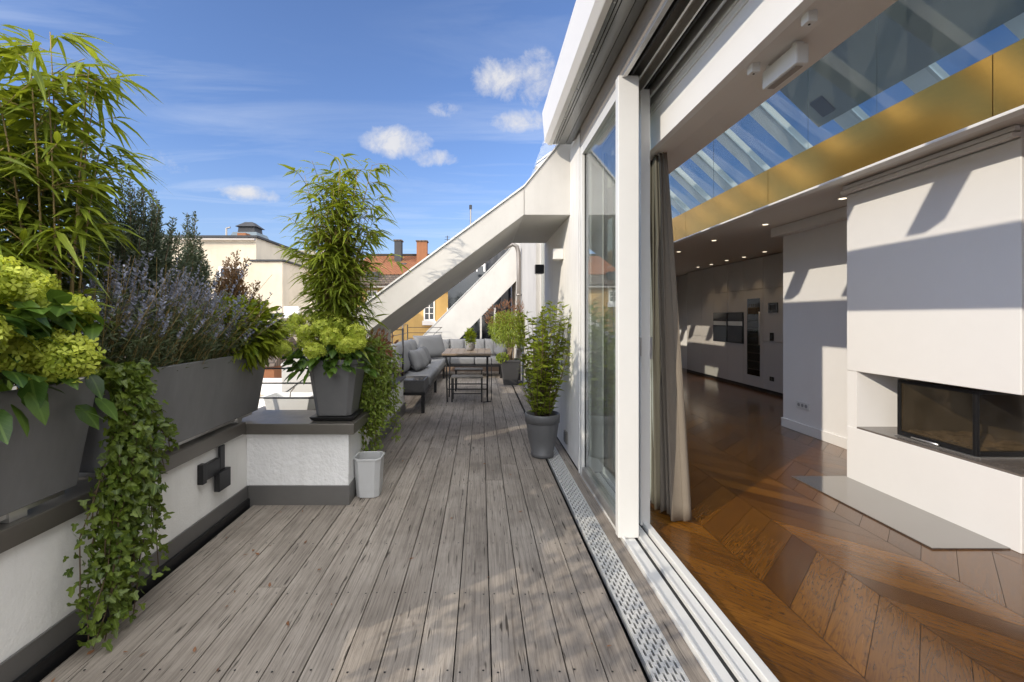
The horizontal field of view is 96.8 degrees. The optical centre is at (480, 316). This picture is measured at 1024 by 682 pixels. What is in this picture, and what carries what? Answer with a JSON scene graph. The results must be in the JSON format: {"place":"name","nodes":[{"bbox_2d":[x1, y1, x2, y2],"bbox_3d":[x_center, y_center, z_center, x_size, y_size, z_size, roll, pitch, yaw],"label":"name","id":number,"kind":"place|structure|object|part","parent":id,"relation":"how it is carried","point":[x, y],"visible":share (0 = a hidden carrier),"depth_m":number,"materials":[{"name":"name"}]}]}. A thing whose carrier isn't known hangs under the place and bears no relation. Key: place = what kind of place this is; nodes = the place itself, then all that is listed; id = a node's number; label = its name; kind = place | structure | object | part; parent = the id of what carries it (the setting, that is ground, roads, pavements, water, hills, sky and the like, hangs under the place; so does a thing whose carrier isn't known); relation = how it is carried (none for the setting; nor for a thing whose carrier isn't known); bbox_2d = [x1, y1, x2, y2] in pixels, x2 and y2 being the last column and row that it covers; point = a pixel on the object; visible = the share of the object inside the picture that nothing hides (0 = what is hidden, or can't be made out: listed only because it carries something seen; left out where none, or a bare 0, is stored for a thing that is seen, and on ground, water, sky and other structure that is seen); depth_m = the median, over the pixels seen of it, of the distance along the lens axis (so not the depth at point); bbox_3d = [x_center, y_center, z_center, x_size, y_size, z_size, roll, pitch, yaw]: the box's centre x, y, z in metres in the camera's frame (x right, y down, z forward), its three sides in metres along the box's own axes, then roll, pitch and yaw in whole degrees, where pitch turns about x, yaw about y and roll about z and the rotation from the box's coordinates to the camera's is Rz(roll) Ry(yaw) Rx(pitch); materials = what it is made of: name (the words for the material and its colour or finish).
{"place":"outdoors","nodes":[
{"label":"outdoors","id":0,"kind":"place"},
{"bbox_2d":[125,336,297,377],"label":"brick house","id":1,"kind":"structure","parent":0,"point":[272,373],"depth_m":17.18,"materials":[{"name":"brick"}]},
{"bbox_2d":[162,227,315,341],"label":"cream house","id":2,"kind":"structure","parent":0,"point":[267,262],"depth_m":22.00,"materials":[{"name":"paint"}]},
{"bbox_2d":[219,267,240,284],"bbox_3d":[-12.150,-1.650,21.985,1.080,1.580,0.070,0,0,0],"label":"window","id":3,"kind":"structure","parent":2,"relation":"in","point":[220,268],"depth_m":21.96,"materials":[{"name":"white paint"}]},
{"bbox_2d":[231,222,268,238],"bbox_3d":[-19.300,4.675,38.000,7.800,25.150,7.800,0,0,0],"label":"domed roof","id":4,"kind":"structure","parent":2,"relation":"on","point":[251,228],"depth_m":37.33,"materials":[{"name":"metal"}]},
{"bbox_2d":[258,378,281,407],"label":"flat roof house","id":5,"kind":"structure","parent":0,"point":[267,389],"depth_m":16.40,"materials":[{"name":"white paint"}]},
{"bbox_2d":[0,0,575,301],"label":"sky","id":6,"kind":"structure","parent":0,"point":[451,95],"materials":[{"name":"blue"}]},
{"bbox_2d":[40,371,709,681],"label":"deck","id":7,"kind":"structure","parent":0,"point":[370,580],"depth_m":2.10,"materials":[{"name":"wood"}]},
{"bbox_2d":[0,422,249,681],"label":"parapet wall","id":8,"kind":"structure","parent":7,"relation":"on","point":[40,619],"depth_m":1.71,"materials":[{"name":"white paint"}]},
{"bbox_2d":[0,377,94,522],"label":"planter","id":9,"kind":"object","parent":8,"relation":"on","point":[40,464],"visible":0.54,"depth_m":1.58,"materials":[{"name":"plastic"}]},
{"bbox_2d":[0,255,117,444],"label":"hydrangea","id":10,"kind":"object","parent":9,"relation":"in","point":[36,306],"visible":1,"depth_m":1.49,"materials":[{"name":"green plant"}]},
{"bbox_2d":[0,24,171,388],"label":"bamboo","id":11,"kind":"object","parent":9,"relation":"in","point":[31,94],"visible":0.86,"depth_m":1.75,"materials":[{"name":"green plant"}]},
{"bbox_2d":[79,351,266,475],"bbox_3d":[-1.712,0.460,2.510,0.444,0.449,1.346,0,0,0],"label":"planter","id":12,"kind":"object","parent":8,"relation":"on","point":[217,393],"visible":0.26,"depth_m":2.44,"materials":[{"name":"plastic"}]},
{"bbox_2d":[0,86,117,328],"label":"privet shrub","id":13,"kind":"object","parent":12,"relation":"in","point":[7,184],"visible":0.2,"depth_m":1.90,"materials":[{"name":"green plant"}]},
{"bbox_2d":[63,358,178,651],"bbox_3d":[-1.479,0.709,1.901,0.294,1.074,0.558,0,0,-23],"label":"ivy","id":14,"kind":"object","parent":12,"relation":"hanging from","point":[134,489],"visible":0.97,"depth_m":1.79,"materials":[{"name":"green plant"}]},
{"bbox_2d":[83,169,198,332],"bbox_3d":[-1.837,-0.238,2.421,0.315,1.065,0.781,0,0,10],"label":"conifer","id":15,"kind":"object","parent":12,"relation":"on","point":[151,234],"visible":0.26,"depth_m":2.40,"materials":[{"name":"green plant"}]},
{"bbox_2d":[53,246,291,373],"bbox_3d":[-1.609,-0.005,2.400,0.810,0.613,1.607,0,0,7],"label":"lavender","id":16,"kind":"object","parent":12,"relation":"in","point":[175,336],"visible":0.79,"depth_m":2.17,"materials":[{"name":"purple plant"}]},
{"bbox_2d":[173,211,215,319],"bbox_3d":[-1.821,-0.195,2.846,0.291,0.976,0.396,0,0,-27],"label":"conifer","id":17,"kind":"object","parent":12,"relation":"on","point":[204,273],"visible":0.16,"depth_m":2.88,"materials":[{"name":"green plant"}]},
{"bbox_2d":[210,250,275,336],"bbox_3d":[-1.629,-0.087,3.102,0.501,0.767,0.406,0,0,0],"label":"shrub","id":18,"kind":"object","parent":12,"relation":"in","point":[233,274],"visible":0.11,"depth_m":3.05,"materials":[{"name":"plant"}]},
{"bbox_2d":[198,294,290,373],"bbox_3d":[-1.570,0.123,2.973,0.638,0.556,0.663,0,0,0],"label":"leafy shrub","id":19,"kind":"object","parent":12,"relation":"in","point":[250,352],"visible":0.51,"depth_m":2.88,"materials":[{"name":"green plant"}]},
{"bbox_2d":[197,444,230,491],"bbox_3d":[-1.536,0.888,2.619,0.047,0.253,0.253,0,0,0],"label":"wall bracket","id":20,"kind":"object","parent":8,"relation":"attached to","point":[218,470],"depth_m":2.62,"materials":[{"name":"metal"}]},
{"bbox_2d":[242,406,369,506],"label":"ledge wall","id":21,"kind":"structure","parent":7,"relation":"on","point":[297,457],"depth_m":3.02,"materials":[{"name":"white paint"}]},
{"bbox_2d":[260,368,313,398],"bbox_3d":[-1.800,0.530,3.460,1.600,0.540,0.022,0,0,0],"label":"railing","id":22,"kind":"object","parent":21,"relation":"on","point":[285,383],"depth_m":3.46,"materials":[{"name":"metal"}]},
{"bbox_2d":[264,387,315,409],"bbox_3d":[-1.580,0.691,3.800,0.378,0.206,0.239,0,0,0],"label":"white trough","id":23,"kind":"object","parent":21,"relation":"on","point":[289,404],"visible":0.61,"depth_m":3.69,"materials":[{"name":"plastic"}]},
{"bbox_2d":[306,357,364,420],"bbox_3d":[-1.000,0.491,3.180,0.344,0.413,0.344,0,0,0],"label":"ledge pot","id":24,"kind":"object","parent":21,"relation":"on","point":[337,395],"visible":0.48,"depth_m":3.05,"materials":[{"name":"grey plastic"}]},
{"bbox_2d":[264,311,380,383],"bbox_3d":[-1.077,0.189,3.135,0.806,0.494,0.530,0,0,0],"label":"hydrangea","id":25,"kind":"object","parent":24,"relation":"in","point":[312,353],"visible":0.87,"depth_m":2.99,"materials":[{"name":"green plant"}]},
{"bbox_2d":[275,151,411,364],"bbox_3d":[-0.997,-0.429,3.267,0.980,1.523,0.777,0,0,-20],"label":"bamboo","id":26,"kind":"object","parent":24,"relation":"in","point":[341,295],"visible":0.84,"depth_m":3.13,"materials":[{"name":"green plant"}]},
{"bbox_2d":[51,428,610,681],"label":"fallen leaves","id":27,"kind":"object","parent":7,"relation":"on","point":[194,648],"visible":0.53,"depth_m":1.85,"materials":[{"name":"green plant"}]},
{"bbox_2d":[353,451,384,497],"bbox_3d":[-0.785,1.111,3.200,0.194,0.271,0.194,0,0,0],"label":"bucket","id":28,"kind":"object","parent":7,"relation":"on","point":[369,465],"visible":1,"depth_m":3.12,"materials":[{"name":"grey plastic"}]},
{"bbox_2d":[391,376,405,415],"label":"wall","id":29,"kind":"structure","parent":7,"relation":"on","point":[400,379],"depth_m":5.64,"materials":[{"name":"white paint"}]},
{"bbox_2d":[392,324,441,375],"bbox_3d":[-1.240,0.700,8.025,0.781,1.100,4.072,0,0,0],"label":"railing","id":30,"kind":"object","parent":7,"relation":"on","point":[403,333],"visible":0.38,"depth_m":5.99,"materials":[{"name":"metal"}]},
{"bbox_2d":[281,141,574,450],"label":"sloping slab","id":31,"kind":"structure","parent":7,"relation":"on","point":[535,208],"depth_m":4.05,"materials":[{"name":"white concrete"}]},
{"bbox_2d":[391,355,501,412],"bbox_3d":[-0.460,0.939,7.923,1.840,0.618,4.125,0,0,0],"label":"corner sofa","id":32,"kind":"object","parent":7,"relation":"on","point":[433,369],"visible":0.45,"depth_m":8.22,"materials":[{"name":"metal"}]},
{"bbox_2d":[391,342,409,374],"bbox_3d":[-1.170,0.595,6.550,0.212,0.470,0.560,-16,0,0],"label":"cushion","id":33,"kind":"object","parent":32,"relation":"on","point":[398,345],"visible":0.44,"depth_m":6.37,"materials":[{"name":"grey fabric"}]},
{"bbox_2d":[399,340,411,366],"bbox_3d":[-1.190,0.595,7.200,0.202,0.460,0.580,-15,0,0],"label":"cushion","id":34,"kind":"object","parent":32,"relation":"on","point":[407,345],"visible":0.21,"depth_m":7.08,"materials":[{"name":"grey fabric"}]},
{"bbox_2d":[406,338,417,349],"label":"cushion","id":35,"kind":"object","parent":32,"relation":"on","point":[413,343],"visible":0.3,"depth_m":7.71,"materials":[{"name":"grey fabric"}]},
{"bbox_2d":[403,376,427,391],"bbox_3d":[-1.035,0.896,6.105,0.610,0.153,0.470,0,0,0],"label":"seat cushion","id":36,"kind":"object","parent":32,"relation":"on","point":[415,383],"visible":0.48,"depth_m":5.87,"materials":[{"name":"grey fabric"}]},
{"bbox_2d":[408,350,424,370],"bbox_3d":[-0.990,0.665,6.980,0.162,0.340,0.400,-22,-6,4],"label":"cushion","id":37,"kind":"object","parent":32,"relation":"on","point":[416,360],"visible":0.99,"depth_m":6.82,"materials":[{"name":"grey fabric"}]},
{"bbox_2d":[416,347,428,367],"bbox_3d":[-0.960,0.665,7.320,0.162,0.340,0.400,-24,2,5],"label":"cushion","id":38,"kind":"object","parent":32,"relation":"on","point":[424,356],"visible":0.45,"depth_m":7.25,"materials":[{"name":"grey fabric"}]},
{"bbox_2d":[417,346,430,362],"bbox_3d":[-1.000,0.670,7.980,0.152,0.330,0.380,-24,-8,10],"label":"cushion","id":39,"kind":"object","parent":32,"relation":"on","point":[427,353],"visible":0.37,"depth_m":7.97,"materials":[{"name":"grey fabric"}]},
{"bbox_2d":[413,334,444,357],"bbox_3d":[-1.000,0.585,8.950,0.212,0.480,0.800,-21,-13,36],"label":"cushion","id":40,"kind":"object","parent":32,"relation":"on","point":[433,345],"visible":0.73,"depth_m":8.88,"materials":[{"name":"grey fabric"}]},
{"bbox_2d":[443,339,449,349],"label":"cushion","id":41,"kind":"object","parent":32,"relation":"on","point":[446,342],"visible":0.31,"depth_m":9.71,"materials":[{"name":"grey fabric"}]},
{"bbox_2d":[450,339,463,348],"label":"cushion","id":42,"kind":"object","parent":32,"relation":"on","point":[457,343],"visible":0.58,"depth_m":9.71,"materials":[{"name":"grey fabric"}]},
{"bbox_2d":[475,339,484,354],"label":"cushion","id":43,"kind":"object","parent":32,"relation":"on","point":[480,343],"visible":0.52,"depth_m":9.72,"materials":[{"name":"grey fabric"}]},
{"bbox_2d":[485,339,493,354],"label":"cushion","id":44,"kind":"object","parent":32,"relation":"on","point":[489,343],"visible":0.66,"depth_m":9.70,"materials":[{"name":"grey fabric"}]},
{"bbox_2d":[494,341,507,355],"bbox_3d":[0.440,0.670,9.500,0.152,0.320,0.340,35,-8,-31],"label":"cushion","id":45,"kind":"object","parent":32,"relation":"on","point":[498,349],"visible":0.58,"depth_m":9.41,"materials":[{"name":"grey fabric"}]},
{"bbox_2d":[442,348,491,401],"bbox_3d":[-0.195,0.881,6.855,0.699,0.737,1.050,0,0,0],"label":"folding table","id":46,"kind":"object","parent":7,"relation":"on","point":[455,352],"visible":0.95,"depth_m":6.59,"materials":[{"name":"brown wood"}]},
{"bbox_2d":[463,328,476,349],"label":"table plant","id":47,"kind":"object","parent":46,"relation":"on","point":[470,343],"visible":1,"depth_m":6.92,"materials":[{"name":"green plant"}]},
{"bbox_2d":[451,375,482,401],"bbox_3d":[-0.203,1.063,6.782,0.475,0.367,0.304,0,0,0],"label":"stool","id":48,"kind":"object","parent":7,"relation":"on","point":[461,376],"visible":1,"depth_m":6.64,"materials":[{"name":"metal"}]},
{"bbox_2d":[454,367,482,390],"bbox_3d":[-0.203,1.063,7.752,0.475,0.367,0.304,0,0,0],"label":"stool","id":49,"kind":"object","parent":7,"relation":"on","point":[456,369],"visible":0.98,"depth_m":7.61,"materials":[{"name":"metal"}]},
{"bbox_2d":[485,358,491,401],"bbox_3d":[0.114,0.927,6.649,0.047,0.634,0.177,0,0,45],"label":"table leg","id":50,"kind":"object","parent":7,"relation":"on","point":[491,381],"visible":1,"depth_m":6.70,"materials":[{"name":"metal"}]},
{"bbox_2d":[482,299,524,384],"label":"potted plant","id":51,"kind":"object","parent":7,"relation":"on","point":[510,367],"visible":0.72,"depth_m":8.28,"materials":[{"name":"green plant"}]},
{"bbox_2d":[513,301,572,458],"bbox_3d":[0.594,0.550,4.115,0.546,1.395,0.610,0,0,-16],"label":"potted shrub","id":52,"kind":"object","parent":7,"relation":"on","point":[542,419],"visible":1,"depth_m":4.00,"materials":[{"name":"green plant"}]},
{"bbox_2d":[546,447,689,681],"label":"drain grate","id":53,"kind":"object","parent":7,"relation":"in","point":[655,656],"visible":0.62,"depth_m":2.06,"materials":[{"name":"metal"}]},
{"bbox_2d":[357,236,449,344],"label":"town house","id":54,"kind":"structure","parent":0,"point":[432,314],"depth_m":30.00,"materials":[{"name":"orange brick"}]},
{"bbox_2d":[422,301,435,324],"bbox_3d":[-3.400,-0.275,29.930,0.900,1.630,0.180,0,0,0],"label":"window","id":55,"kind":"structure","parent":54,"relation":"in","point":[429,312],"depth_m":29.95,"materials":[{"name":"white paint"}]},
{"bbox_2d":[475,248,508,271],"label":"slate roof house","id":56,"kind":"structure","parent":0,"point":[488,265],"depth_m":24.56,"materials":[{"name":"white paint"}]},
{"bbox_2d":[475,264,484,271],"bbox_3d":[-0.200,-2.700,23.885,0.880,1.280,0.070,0,0,0],"label":"window","id":57,"kind":"structure","parent":56,"relation":"in","point":[481,269],"depth_m":23.89,"materials":[{"name":"white paint"}]},
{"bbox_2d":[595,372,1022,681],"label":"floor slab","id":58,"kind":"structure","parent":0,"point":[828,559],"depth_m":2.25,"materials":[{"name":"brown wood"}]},
{"bbox_2d":[511,0,1023,472],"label":"penthouse","id":59,"kind":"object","parent":58,"relation":"on","point":[870,93],"visible":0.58,"depth_m":3.67,"materials":[{"name":"white paint"}]},
{"bbox_2d":[423,243,520,338],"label":"sloping slab","id":60,"kind":"structure","parent":59,"relation":"attached to","point":[493,284],"depth_m":10.20,"materials":[{"name":"white concrete"}]},
{"bbox_2d":[445,272,510,374],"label":"wall","id":61,"kind":"structure","parent":59,"relation":"attached to","point":[458,291],"depth_m":12.46,"materials":[{"name":"white paint"}]},
{"bbox_2d":[503,243,520,380],"bbox_3d":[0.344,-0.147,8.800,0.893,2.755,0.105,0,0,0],"label":"downpipe","id":62,"kind":"object","parent":59,"relation":"attached to","point":[518,256],"visible":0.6,"depth_m":8.77,"materials":[{"name":"white metal"}]},
{"bbox_2d":[535,264,543,273],"bbox_3d":[0.744,-0.603,5.747,0.108,0.114,0.105,0,0,0],"label":"wall lamp","id":63,"kind":"object","parent":59,"relation":"attached to","point":[539,268],"visible":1,"depth_m":5.70,"materials":[{"name":"metal"}]},
{"bbox_2d":[540,243,543,343],"bbox_3d":[0.880,0.000,6.110,0.040,2.500,0.880,0,0,0],"label":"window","id":64,"kind":"structure","parent":59,"relation":"in","point":[541,244],"depth_m":6.50,"materials":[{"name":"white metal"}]},
{"bbox_2d":[552,249,562,259],"bbox_3d":[0.750,-0.608,4.420,0.099,0.104,0.100,0,0,0],"label":"wall lamp","id":65,"kind":"object","parent":59,"relation":"attached to","point":[557,254],"visible":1,"depth_m":4.37,"materials":[{"name":"white plastic"}]},
{"bbox_2d":[564,430,566,443],"bbox_3d":[0.788,1.115,4.220,0.021,0.110,0.100,0,0,0],"label":"outdoor socket","id":66,"kind":"object","parent":59,"relation":"attached to","point":[565,436],"visible":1,"depth_m":4.18,"materials":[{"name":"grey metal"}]},
{"bbox_2d":[612,185,653,500],"bbox_3d":[1.101,0.096,3.305,0.125,2.272,0.654,0,0,0],"label":"door frame","id":67,"kind":"object","parent":59,"relation":"hanging from","point":[614,319],"visible":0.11,"depth_m":3.59,"materials":[{"name":"white metal"}]},
{"bbox_2d":[650,152,691,520],"bbox_3d":[1.183,0.101,2.890,0.117,2.282,0.372,0,0,-12],"label":"curtain","id":68,"kind":"object","parent":59,"relation":"hanging from","point":[670,487],"visible":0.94,"depth_m":2.85,"materials":[{"name":"grey fabric"}]},
{"bbox_2d":[580,471,778,681],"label":"door track","id":69,"kind":"structure","parent":59,"relation":"attached to","point":[720,648],"depth_m":1.89,"materials":[{"name":"white metal"}]},
{"bbox_2d":[580,75,641,537],"bbox_3d":[0.840,-0.058,3.062,0.143,2.584,1.065,0,0,0],"label":"sliding door","id":70,"kind":"structure","parent":69,"relation":"on","point":[622,108],"depth_m":2.53,"materials":[{"name":"white metal"}]},
{"bbox_2d":[602,89,651,524],"bbox_3d":[0.983,-0.058,3.138,0.075,2.584,0.915,0,0,0],"label":"sliding door","id":71,"kind":"structure","parent":69,"relation":"on","point":[644,304],"depth_m":2.68,"materials":[{"name":"white metal"}]},
{"bbox_2d":[747,62,759,74],"bbox_3d":[1.135,-1.031,1.885,0.036,0.044,0.036,0,0,0],"label":"ceiling sensor","id":72,"kind":"object","parent":59,"relation":"attached to","point":[753,68],"visible":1,"depth_m":1.87,"materials":[{"name":"white plastic"}]},
{"bbox_2d":[762,41,808,89],"bbox_3d":[1.222,-1.008,1.825,0.050,0.094,0.210,0,0,0],"label":"curtain motor","id":73,"kind":"object","parent":59,"relation":"attached to","point":[793,59],"visible":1,"depth_m":1.79,"materials":[{"name":"white plastic"}]},
{"bbox_2d":[796,400,809,410],"bbox_3d":[3.463,0.952,4.875,0.013,0.073,0.190,0,0,0],"label":"wall socket","id":74,"kind":"object","parent":59,"relation":"attached to","point":[802,405],"depth_m":4.86,"materials":[{"name":"white plastic"}]},
{"bbox_2d":[801,9,817,26],"bbox_3d":[1.135,-1.031,1.566,0.036,0.044,0.036,0,0,0],"label":"ceiling sensor","id":75,"kind":"object","parent":59,"relation":"attached to","point":[809,18],"visible":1,"depth_m":1.55,"materials":[{"name":"white plastic"}]},
{"bbox_2d":[607,368,1023,681],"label":"parquet floor","id":76,"kind":"structure","parent":0,"point":[896,649],"depth_m":2.23,"materials":[{"name":"brown wood"}]},
{"bbox_2d":[687,252,782,396],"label":"kitchen cabinets","id":77,"kind":"object","parent":76,"relation":"on","point":[731,287],"visible":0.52,"depth_m":8.31,"materials":[{"name":"laminate"}]},
{"bbox_3d":[4.720,0.798,9.965,0.025,0.785,0.604,0,0,0],"label":"cabinet door","id":78,"kind":"part","parent":77,"relation":"part of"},
{"bbox_3d":[4.720,-0.035,9.965,0.025,0.869,0.604,0,0,0],"label":"cabinet door","id":79,"kind":"part","parent":77,"relation":"part of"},
{"bbox_3d":[4.720,-0.740,9.965,0.025,0.529,0.604,0,0,0],"label":"cabinet door","id":80,"kind":"part","parent":77,"relation":"part of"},
{"bbox_3d":[4.720,0.798,9.420,0.025,0.785,0.474,0,0,0],"label":"cabinet door","id":81,"kind":"part","parent":77,"relation":"part of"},
{"bbox_3d":[4.720,-0.035,9.420,0.025,0.869,0.474,0,0,0],"label":"cabinet door","id":82,"kind":"part","parent":77,"relation":"part of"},
{"bbox_3d":[4.720,-0.740,9.420,0.025,0.529,0.474,0,0,0],"label":"cabinet door","id":83,"kind":"part","parent":77,"relation":"part of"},
{"bbox_2d":[713,313,727,341],"bbox_3d":[4.713,0.198,8.910,0.041,0.565,0.522,0,0,0],"label":"oven","id":84,"kind":"object","parent":77,"relation":"in","point":[720,326],"visible":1,"depth_m":8.87,"materials":[{"name":"black glass"}]},
{"bbox_2d":[713,326,725,340],"bbox_3d":[4.697,0.320,8.910,0.007,0.280,0.470,0,0,0],"label":"oven window","id":85,"kind":"structure","parent":84,"relation":"in","point":[719,332],"depth_m":8.91,"materials":[{"name":"black glass"}]},
{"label":"cabinet door","id":86,"kind":"part","parent":77,"relation":"part of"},
{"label":"cabinet door","id":87,"kind":"part","parent":77,"relation":"part of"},
{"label":"cabinet door","id":88,"kind":"part","parent":77,"relation":"part of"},
{"bbox_2d":[728,312,743,343],"bbox_3d":[4.713,0.198,8.375,0.041,0.565,0.512,0,0,0],"label":"oven","id":89,"kind":"object","parent":77,"relation":"in","point":[735,327],"visible":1,"depth_m":8.33,"materials":[{"name":"black glass"}]},
{"bbox_2d":[728,326,741,342],"bbox_3d":[4.697,0.320,8.375,0.007,0.280,0.460,0,0,0],"label":"oven window","id":90,"kind":"structure","parent":89,"relation":"in","point":[734,333],"depth_m":8.35,"materials":[{"name":"black glass"}]},
{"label":"cabinet door","id":91,"kind":"part","parent":77,"relation":"part of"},
{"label":"cabinet door","id":92,"kind":"part","parent":77,"relation":"part of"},
{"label":"cabinet door","id":93,"kind":"part","parent":77,"relation":"part of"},
{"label":"cabinet door","id":94,"kind":"part","parent":77,"relation":"part of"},
{"bbox_2d":[748,298,759,376],"bbox_3d":[4.700,0.345,7.797,0.080,1.326,0.415,0,0,0],"label":"wine cabinet","id":95,"kind":"object","parent":77,"relation":"in","point":[754,337],"visible":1,"depth_m":7.81,"materials":[{"name":"black glass"}]},
{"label":"cabinet door","id":96,"kind":"part","parent":77,"relation":"part of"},
{"bbox_2d":[770,333,773,340],"bbox_3d":[4.699,0.320,7.320,0.015,0.130,0.090,0,0,0],"label":"switch","id":97,"kind":"object","parent":77,"relation":"attached to","point":[771,336],"visible":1,"depth_m":7.30,"materials":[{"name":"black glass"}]},
{"bbox_2d":[768,302,777,312],"bbox_3d":[4.699,-0.150,7.290,0.015,0.160,0.240,0,0,0],"label":"control screen","id":98,"kind":"object","parent":77,"relation":"attached to","point":[772,307],"visible":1,"depth_m":7.27,"materials":[{"name":"black glass"}]},
{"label":"cabinet door","id":99,"kind":"part","parent":77,"relation":"part of","materials":[{"name":"grey wood"}]},
{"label":"cabinet door","id":100,"kind":"part","parent":77,"relation":"part of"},
{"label":"cabinet door","id":101,"kind":"part","parent":77,"relation":"part of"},
{"bbox_2d":[791,476,1010,549],"bbox_3d":[2.636,1.246,2.987,0.423,0.009,1.105,0,0,0],"label":"hearth plate","id":102,"kind":"object","parent":76,"relation":"on","point":[927,529],"visible":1,"depth_m":2.82,"materials":[{"name":"white stone"}]},
{"bbox_2d":[847,127,1023,553],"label":"fireplace","id":103,"kind":"object","parent":76,"relation":"on","point":[935,339],"visible":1,"depth_m":2.87,"materials":[{"name":"paint"}]},
{"bbox_3d":[-1.000,0.594,3.720,0.303,0.400,0.303,0,0,0],"label":"hidden pot","id":104,"kind":"object","parent":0,"visible":0},
{"bbox_2d":[356,327,405,466],"bbox_3d":[-0.846,0.609,3.638,0.473,1.066,0.827,0,0,0],"label":"trailing plant","id":105,"kind":"object","parent":104,"relation":"in","point":[377,392],"visible":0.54,"depth_m":3.44,"materials":[{"name":"green plant"}]}
]}

